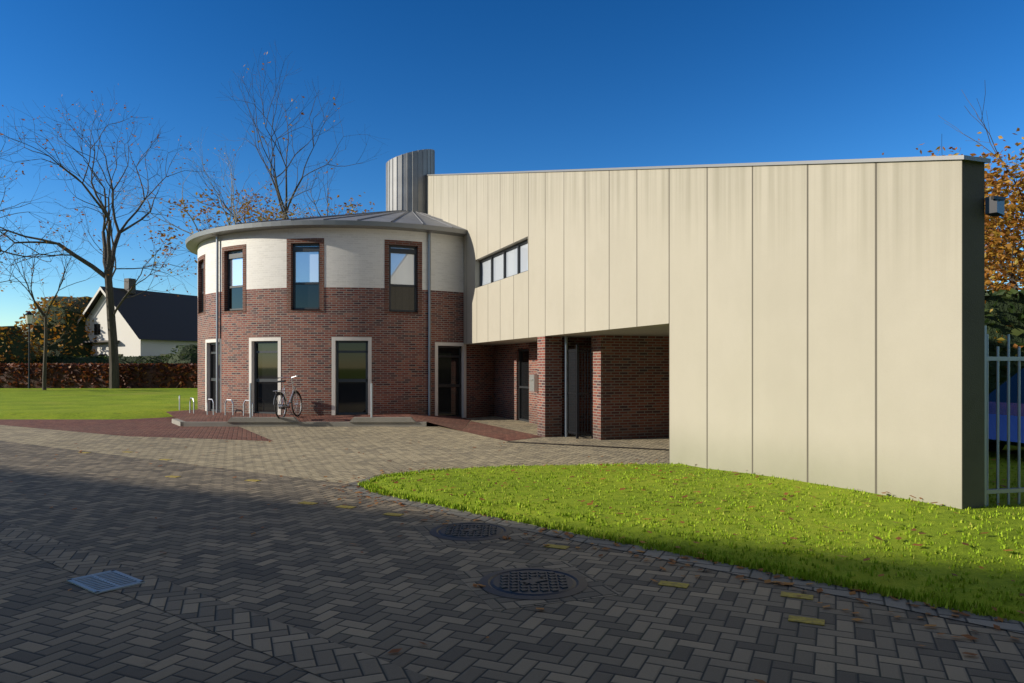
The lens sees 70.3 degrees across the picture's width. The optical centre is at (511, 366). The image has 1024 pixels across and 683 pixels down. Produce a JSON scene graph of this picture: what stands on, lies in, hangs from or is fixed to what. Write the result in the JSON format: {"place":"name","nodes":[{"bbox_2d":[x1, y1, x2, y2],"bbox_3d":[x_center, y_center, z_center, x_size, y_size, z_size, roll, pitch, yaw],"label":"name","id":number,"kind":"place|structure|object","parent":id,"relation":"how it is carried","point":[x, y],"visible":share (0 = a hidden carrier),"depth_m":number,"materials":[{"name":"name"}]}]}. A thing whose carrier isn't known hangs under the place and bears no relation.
{"place":"outdoors","nodes":[
{"label":"outdoors","id":0,"kind":"place"},
{"bbox_2d":[0,326,42,363],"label":"shrub","id":1,"kind":"object","parent":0,"point":[18,351],"depth_m":47.78,"materials":[{"name":"green plant"}]},
{"bbox_2d":[0,118,95,290],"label":"tree","id":2,"kind":"object","parent":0,"point":[49,256],"depth_m":39.49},
{"bbox_2d":[14,295,96,356],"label":"shrub","id":3,"kind":"object","parent":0,"point":[77,341],"depth_m":52.31,"materials":[{"name":"green plant"}]},
{"bbox_2d":[1,221,118,389],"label":"thin tree","id":4,"kind":"object","parent":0,"point":[44,372],"depth_m":41.69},
{"bbox_2d":[0,388,197,418],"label":"lawn grass","id":5,"kind":"structure","parent":0,"point":[79,403],"depth_m":28.56,"materials":[{"name":"green plant"}]},
{"bbox_2d":[25,311,32,387],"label":"lamp post","id":6,"kind":"object","parent":5,"relation":"on","point":[29,313],"visible":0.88,"depth_m":45.16,"materials":[{"name":"black metal"}]},
{"bbox_2d":[25,315,32,323],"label":"street lamp","id":7,"kind":"object","parent":6,"relation":"attached to","point":[29,318],"visible":1,"depth_m":45.07,"materials":[{"name":"white glass"}]},
{"bbox_2d":[0,362,197,387],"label":"beech hedge","id":8,"kind":"object","parent":5,"relation":"on","point":[34,380],"depth_m":45.49,"materials":[{"name":"brown plant"}]},
{"bbox_2d":[78,287,197,356],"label":"house walls","id":9,"kind":"structure","parent":5,"relation":"on","point":[131,343],"depth_m":51.78,"materials":[{"name":"white paint"}]},
{"bbox_2d":[94,324,173,356],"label":"house windows","id":10,"kind":"structure","parent":9,"relation":"in","point":[97,329],"depth_m":52.40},
{"bbox_2d":[82,286,197,340],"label":"house roof","id":11,"kind":"structure","parent":9,"relation":"on","point":[159,316],"depth_m":53.14,"materials":[{"name":"black tile"}]},
{"bbox_2d":[35,355,168,363],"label":"green hedge","id":12,"kind":"object","parent":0,"point":[87,360],"depth_m":49.76,"materials":[{"name":"green plant"}]},
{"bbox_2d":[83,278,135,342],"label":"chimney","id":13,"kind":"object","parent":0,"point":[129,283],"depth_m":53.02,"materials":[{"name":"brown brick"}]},
{"bbox_2d":[0,84,219,388],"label":"tree","id":14,"kind":"object","parent":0,"point":[109,257],"depth_m":44.99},
{"bbox_2d":[163,344,197,363],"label":"shrub","id":15,"kind":"object","parent":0,"point":[193,357],"depth_m":47.99,"materials":[{"name":"green plant"}]},
{"bbox_2d":[103,130,333,256],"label":"birch tree","id":16,"kind":"object","parent":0,"point":[232,202],"depth_m":43.08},
{"bbox_2d":[144,178,306,274],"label":"tree","id":17,"kind":"object","parent":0,"point":[213,205],"depth_m":47.50,"materials":[{"name":"brown plant"}]},
{"bbox_2d":[159,43,383,232],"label":"tree","id":18,"kind":"object","parent":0,"point":[279,199],"depth_m":45.11,"materials":[{"name":"brown plant"}]},
{"bbox_2d":[167,409,470,430],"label":"platform path","id":19,"kind":"structure","parent":0,"point":[452,422],"depth_m":20.77,"materials":[{"name":"red brick"}]},
{"bbox_2d":[179,395,252,415],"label":"bike racks","id":20,"kind":"object","parent":19,"relation":"on","point":[213,406],"visible":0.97,"depth_m":21.54,"materials":[{"name":"silver metal"}]},
{"bbox_2d":[273,376,301,414],"bbox_3d":[-6.226,0.815,20.084,0.626,1.140,1.859,0,0,0],"label":"black bike","id":21,"kind":"object","parent":19,"relation":"on","point":[288,407],"visible":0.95,"depth_m":19.83,"materials":[{"name":"black metal"}]},
{"bbox_2d":[275,376,298,406],"bbox_3d":[-6.216,0.687,19.987,0.591,0.878,1.339,0,0,0],"label":"bicycle frame","id":22,"kind":"object","parent":21,"relation":"attached to","point":[287,404],"visible":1,"depth_m":20.05,"materials":[{"name":"metal"}]},
{"bbox_2d":[274,392,301,418],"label":"bicycle tires","id":23,"kind":"object","parent":21,"relation":"attached to","point":[291,406],"visible":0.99,"depth_m":20.30,"materials":[{"name":"black rubber"}]},
{"bbox_2d":[276,387,300,416],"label":"bicycle spokes","id":24,"kind":"object","parent":21,"relation":"attached to","point":[296,403],"visible":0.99,"depth_m":20.46,"materials":[{"name":"silver metal"}]},
{"bbox_2d":[288,192,373,217],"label":"autumn foliage","id":25,"kind":"object","parent":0,"point":[319,210],"depth_m":41.98,"materials":[{"name":"orange plant"}]},
{"bbox_2d":[0,416,668,483],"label":"forecourt","id":26,"kind":"structure","parent":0,"point":[316,453],"depth_m":14.23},
{"bbox_2d":[0,416,271,440],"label":"brick paving","id":27,"kind":"structure","parent":26,"relation":"on","point":[157,427],"depth_m":18.82,"materials":[{"name":"red brick"}]},
{"bbox_2d":[172,417,426,426],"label":"kerbs","id":28,"kind":"structure","parent":26,"relation":"on","point":[295,422],"depth_m":19.42,"materials":[{"name":"concrete"}]},
{"bbox_2d":[249,383,372,416],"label":"posts","id":29,"kind":"object","parent":28,"relation":"on","point":[250,399],"visible":1,"depth_m":19.46,"materials":[{"name":"silver metal"}]},
{"bbox_2d":[211,230,432,415],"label":"downpipes","id":30,"kind":"object","parent":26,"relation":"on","point":[429,322],"visible":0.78,"depth_m":21.72,"materials":[{"name":"grey metal"}]},
{"bbox_2d":[198,228,493,417],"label":"wall","id":31,"kind":"structure","parent":26,"relation":"on","point":[400,363],"depth_m":21.41,"materials":[{"name":"brown brick"}]},
{"bbox_2d":[198,238,421,315],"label":"window surrounds","id":32,"kind":"object","parent":31,"relation":"attached to","point":[290,243],"visible":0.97,"depth_m":21.57,"materials":[{"name":"wood"}]},
{"bbox_2d":[185,220,466,254],"bbox_3d":[-5.350,-4.095,26.740,12.160,0.150,12.160,0,0,0],"label":"eave","id":33,"kind":"object","parent":31,"relation":"on","point":[193,241],"visible":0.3,"depth_m":21.18,"materials":[{"name":"grey"}]},
{"bbox_2d":[268,211,465,229],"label":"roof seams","id":34,"kind":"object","parent":33,"relation":"on","point":[409,217],"depth_m":22.66,"materials":[{"name":"metal"}]},
{"bbox_2d":[200,210,452,230],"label":"roof seams","id":35,"kind":"object","parent":34,"relation":"on","point":[356,214],"visible":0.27,"depth_m":22.84,"materials":[{"name":"metal"}]},
{"bbox_2d":[201,243,461,417],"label":"window frames","id":36,"kind":"structure","parent":31,"relation":"attached to","point":[314,247],"depth_m":21.57,"materials":[{"name":"grey"}]},
{"bbox_2d":[203,284,458,415],"bbox_3d":[-6.062,-0.426,22.279,8.715,4.012,2.106,0,0,9],"label":"window glass","id":37,"kind":"object","parent":36,"relation":"attached to","point":[351,397],"visible":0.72,"depth_m":21.51,"materials":[{"name":"black"}]},
{"bbox_2d":[205,337,465,417],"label":"door surrounds","id":38,"kind":"object","parent":31,"relation":"attached to","point":[251,363],"visible":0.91,"depth_m":21.58,"materials":[{"name":"white concrete"}]},
{"bbox_2d":[346,464,655,484],"bbox_3d":[-0.003,1.595,11.223,5.214,0.001,1.067,0,0,-23],"label":"lawn edging","id":39,"kind":"object","parent":26,"relation":"on","point":[355,483],"visible":0.12,"depth_m":10.39,"materials":[{"name":"grey concrete"}]},
{"bbox_2d":[462,421,542,440],"bbox_3d":[-0.723,1.594,18.465,1.290,0.001,5.795,0,0,-22],"label":"red strip","id":40,"kind":"object","parent":26,"relation":"on","point":[491,431],"visible":1,"depth_m":17.65,"materials":[{"name":"red brick"}]},
{"bbox_2d":[519,349,528,421],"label":"entrance frames","id":41,"kind":"structure","parent":26,"relation":"on","point":[520,387],"depth_m":21.69,"materials":[{"name":"black metal"}]},
{"bbox_2d":[521,351,528,419],"bbox_3d":[1.017,0.540,19.732,0.001,2.120,4.351,0,0,-20],"label":"entrance glass","id":42,"kind":"object","parent":41,"relation":"in","point":[524,382],"visible":0.2,"depth_m":21.39,"materials":[{"name":"black glass"}]},
{"bbox_2d":[564,336,567,436],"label":"steel column","id":43,"kind":"structure","parent":26,"relation":"on","point":[565,386],"depth_m":16.60,"materials":[{"name":"grey metal"}]},
{"bbox_2d":[568,344,590,438],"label":"gate","id":44,"kind":"structure","parent":26,"relation":"on","point":[574,393],"depth_m":16.29,"materials":[{"name":"black metal"}]},
{"bbox_2d":[494,335,668,439],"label":"brick wall","id":45,"kind":"structure","parent":26,"relation":"on","point":[629,386],"depth_m":16.37,"materials":[{"name":"brown brick"}]},
{"bbox_2d":[529,374,537,391],"bbox_3d":[0.498,0.380,17.003,0.120,0.400,0.300,0,0,-20],"label":"mailbox","id":46,"kind":"object","parent":45,"relation":"attached to","point":[533,382],"visible":1,"depth_m":16.88,"materials":[{"name":"grey metal"}]},
{"bbox_2d":[474,325,668,344],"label":"soffit slab","id":47,"kind":"structure","parent":45,"relation":"on","point":[657,331],"depth_m":15.29,"materials":[{"name":"concrete"}]},
{"bbox_2d":[509,441,668,449],"bbox_3d":[1.462,1.592,14.701,3.453,0.001,0.180,0,0,26],"label":"drain line","id":48,"kind":"object","parent":26,"relation":"on","point":[590,445],"visible":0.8,"depth_m":14.71,"materials":[{"name":"grey metal"}]},
{"bbox_2d":[387,149,432,213],"bbox_3d":[-3.850,-6.464,27.600,1.800,3.529,1.800,0,0,0],"label":"chimney","id":49,"kind":"object","parent":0,"point":[419,181],"visible":0.56,"depth_m":26.80,"materials":[{"name":"metal"}]},
{"bbox_2d":[386,149,434,210],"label":"chimney cladding ribs","id":50,"kind":"object","parent":49,"relation":"attached to","point":[401,178],"visible":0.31,"depth_m":26.88,"materials":[{"name":"grey metal"}]},
{"bbox_2d":[0,441,1023,682],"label":"paving","id":51,"kind":"structure","parent":0,"point":[308,568],"depth_m":4.83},
{"bbox_2d":[0,520,427,682],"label":"gutter band","id":52,"kind":"object","parent":51,"relation":"on","point":[324,658],"visible":1,"depth_m":4.56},
{"bbox_2d":[78,451,824,625],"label":"yellow markers","id":53,"kind":"object","parent":51,"relation":"on","point":[807,620],"visible":0.81,"depth_m":5.28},
{"bbox_2d":[1,439,1018,682],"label":"road leaves","id":54,"kind":"object","parent":51,"relation":"on","point":[788,583],"visible":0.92,"depth_m":5.39,"materials":[{"name":"brown plant"}]},
{"bbox_2d":[412,520,621,610],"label":"manhole setts","id":55,"kind":"structure","parent":51,"relation":"on","point":[595,588],"depth_m":5.51,"materials":[{"name":"grey stone"}]},
{"bbox_2d":[430,522,511,540],"bbox_3d":[-0.396,1.588,7.063,0.805,0.016,0.805,0,0,0],"label":"manhole","id":56,"kind":"object","parent":55,"relation":"on","point":[470,531],"visible":1,"depth_m":7.01,"materials":[{"name":"grey metal"}]},
{"bbox_2d":[479,567,587,599],"bbox_3d":[0.157,1.588,5.380,0.805,0.016,0.805,0,0,0],"label":"manhole","id":57,"kind":"object","parent":55,"relation":"on","point":[533,583],"visible":1,"depth_m":5.33,"materials":[{"name":"grey metal"}]},
{"bbox_2d":[346,486,1023,633],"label":"curb","id":58,"kind":"structure","parent":51,"relation":"on","point":[989,621],"depth_m":5.69,"materials":[{"name":"grey concrete"}]},
{"bbox_2d":[358,462,1023,622],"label":"edging","id":59,"kind":"object","parent":51,"relation":"on","point":[756,563],"visible":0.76,"depth_m":5.90,"materials":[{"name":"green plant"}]},
{"bbox_2d":[372,445,1023,621],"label":"island grass","id":60,"kind":"structure","parent":51,"relation":"on","point":[942,569],"depth_m":7.07,"materials":[{"name":"green plant"}]},
{"bbox_2d":[375,449,1023,613],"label":"leaves","id":61,"kind":"object","parent":60,"relation":"on","point":[879,538],"visible":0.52,"depth_m":7.81,"materials":[{"name":"brown plant"}]},
{"bbox_2d":[985,326,1023,506],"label":"bar fence","id":62,"kind":"object","parent":60,"relation":"on","point":[1008,490],"visible":0.58,"depth_m":7.15,"materials":[{"name":"grey metal"}]},
{"bbox_2d":[427,160,982,508],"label":"concrete wall","id":63,"kind":"structure","parent":51,"relation":"on","point":[810,315],"depth_m":9.52,"materials":[{"name":"beige concrete"}]},
{"bbox_2d":[480,239,527,286],"bbox_3d":[-0.192,-2.725,19.510,0.060,0.830,4.261,0,0,-20],"label":"window frame","id":64,"kind":"object","parent":63,"relation":"on","point":[518,245],"visible":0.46,"depth_m":19.48,"materials":[{"name":"black metal"}]},
{"bbox_2d":[482,243,527,285],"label":"window panes","id":65,"kind":"structure","parent":64,"relation":"in","point":[511,262],"depth_m":19.48,"materials":[{"name":"glass"}]},
{"bbox_2d":[426,155,990,175],"bbox_3d":[0.609,-4.628,17.306,0.360,5.310,22.054,0,0,-20],"label":"coping","id":66,"kind":"object","parent":63,"relation":"on","point":[953,157],"visible":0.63,"depth_m":9.12,"materials":[{"name":"grey metal"}]},
{"bbox_2d":[962,160,984,508],"bbox_3d":[4.449,0.010,7.012,0.281,3.980,0.105,0,0,0],"label":"wall end","id":67,"kind":"object","parent":63,"relation":"attached to","point":[973,334],"visible":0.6,"depth_m":7.01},
{"bbox_2d":[985,196,1005,216],"bbox_3d":[4.692,-1.560,7.044,0.257,0.160,0.139,0,0,-40],"label":"floodlight","id":68,"kind":"object","parent":63,"relation":"attached to","point":[994,206],"visible":1,"depth_m":7.01,"materials":[{"name":"black metal"}]},
{"bbox_2d":[985,171,1023,367],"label":"tree","id":69,"kind":"object","parent":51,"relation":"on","point":[1009,216],"depth_m":15.24,"materials":[{"name":"orange plant"}]},
{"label":"drain pit","id":70,"kind":"object","parent":51,"relation":"on","visible":0},
{"bbox_2d":[66,570,144,593],"bbox_3d":[-3.015,1.591,5.396,0.510,0.010,0.340,0,0,38],"label":"drain grate","id":71,"kind":"object","parent":70,"relation":"on","point":[106,580],"visible":1,"depth_m":5.38,"materials":[{"name":"silver metal"}]},
{"bbox_2d":[0,0,1023,328],"label":"sky","id":72,"kind":"structure","parent":0,"point":[484,85],"materials":[{"name":"blue"}]},
{"bbox_2d":[882,91,1023,290],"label":"tree","id":73,"kind":"object","parent":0,"point":[990,179],"depth_m":18.33,"materials":[{"name":"brown plant"}]},
{"bbox_2d":[985,288,1023,393],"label":"yard hedge","id":74,"kind":"object","parent":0,"point":[1000,311],"depth_m":14.87,"materials":[{"name":"green plant"}]},
{"bbox_2d":[986,155,1023,289],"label":"tree","id":75,"kind":"object","parent":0,"point":[1017,254],"depth_m":25.65,"materials":[{"name":"orange plant"}]},
{"bbox_2d":[989,368,1023,446],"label":"car","id":76,"kind":"object","parent":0,"point":[1003,423],"depth_m":10.82,"materials":[{"name":"blue metal"}]},
{"bbox_2d":[989,443,1004,450],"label":"car tyres","id":77,"kind":"object","parent":76,"relation":"attached to","point":[992,446],"visible":0.07,"depth_m":11.71,"materials":[{"name":"black rubber"}]}
]}

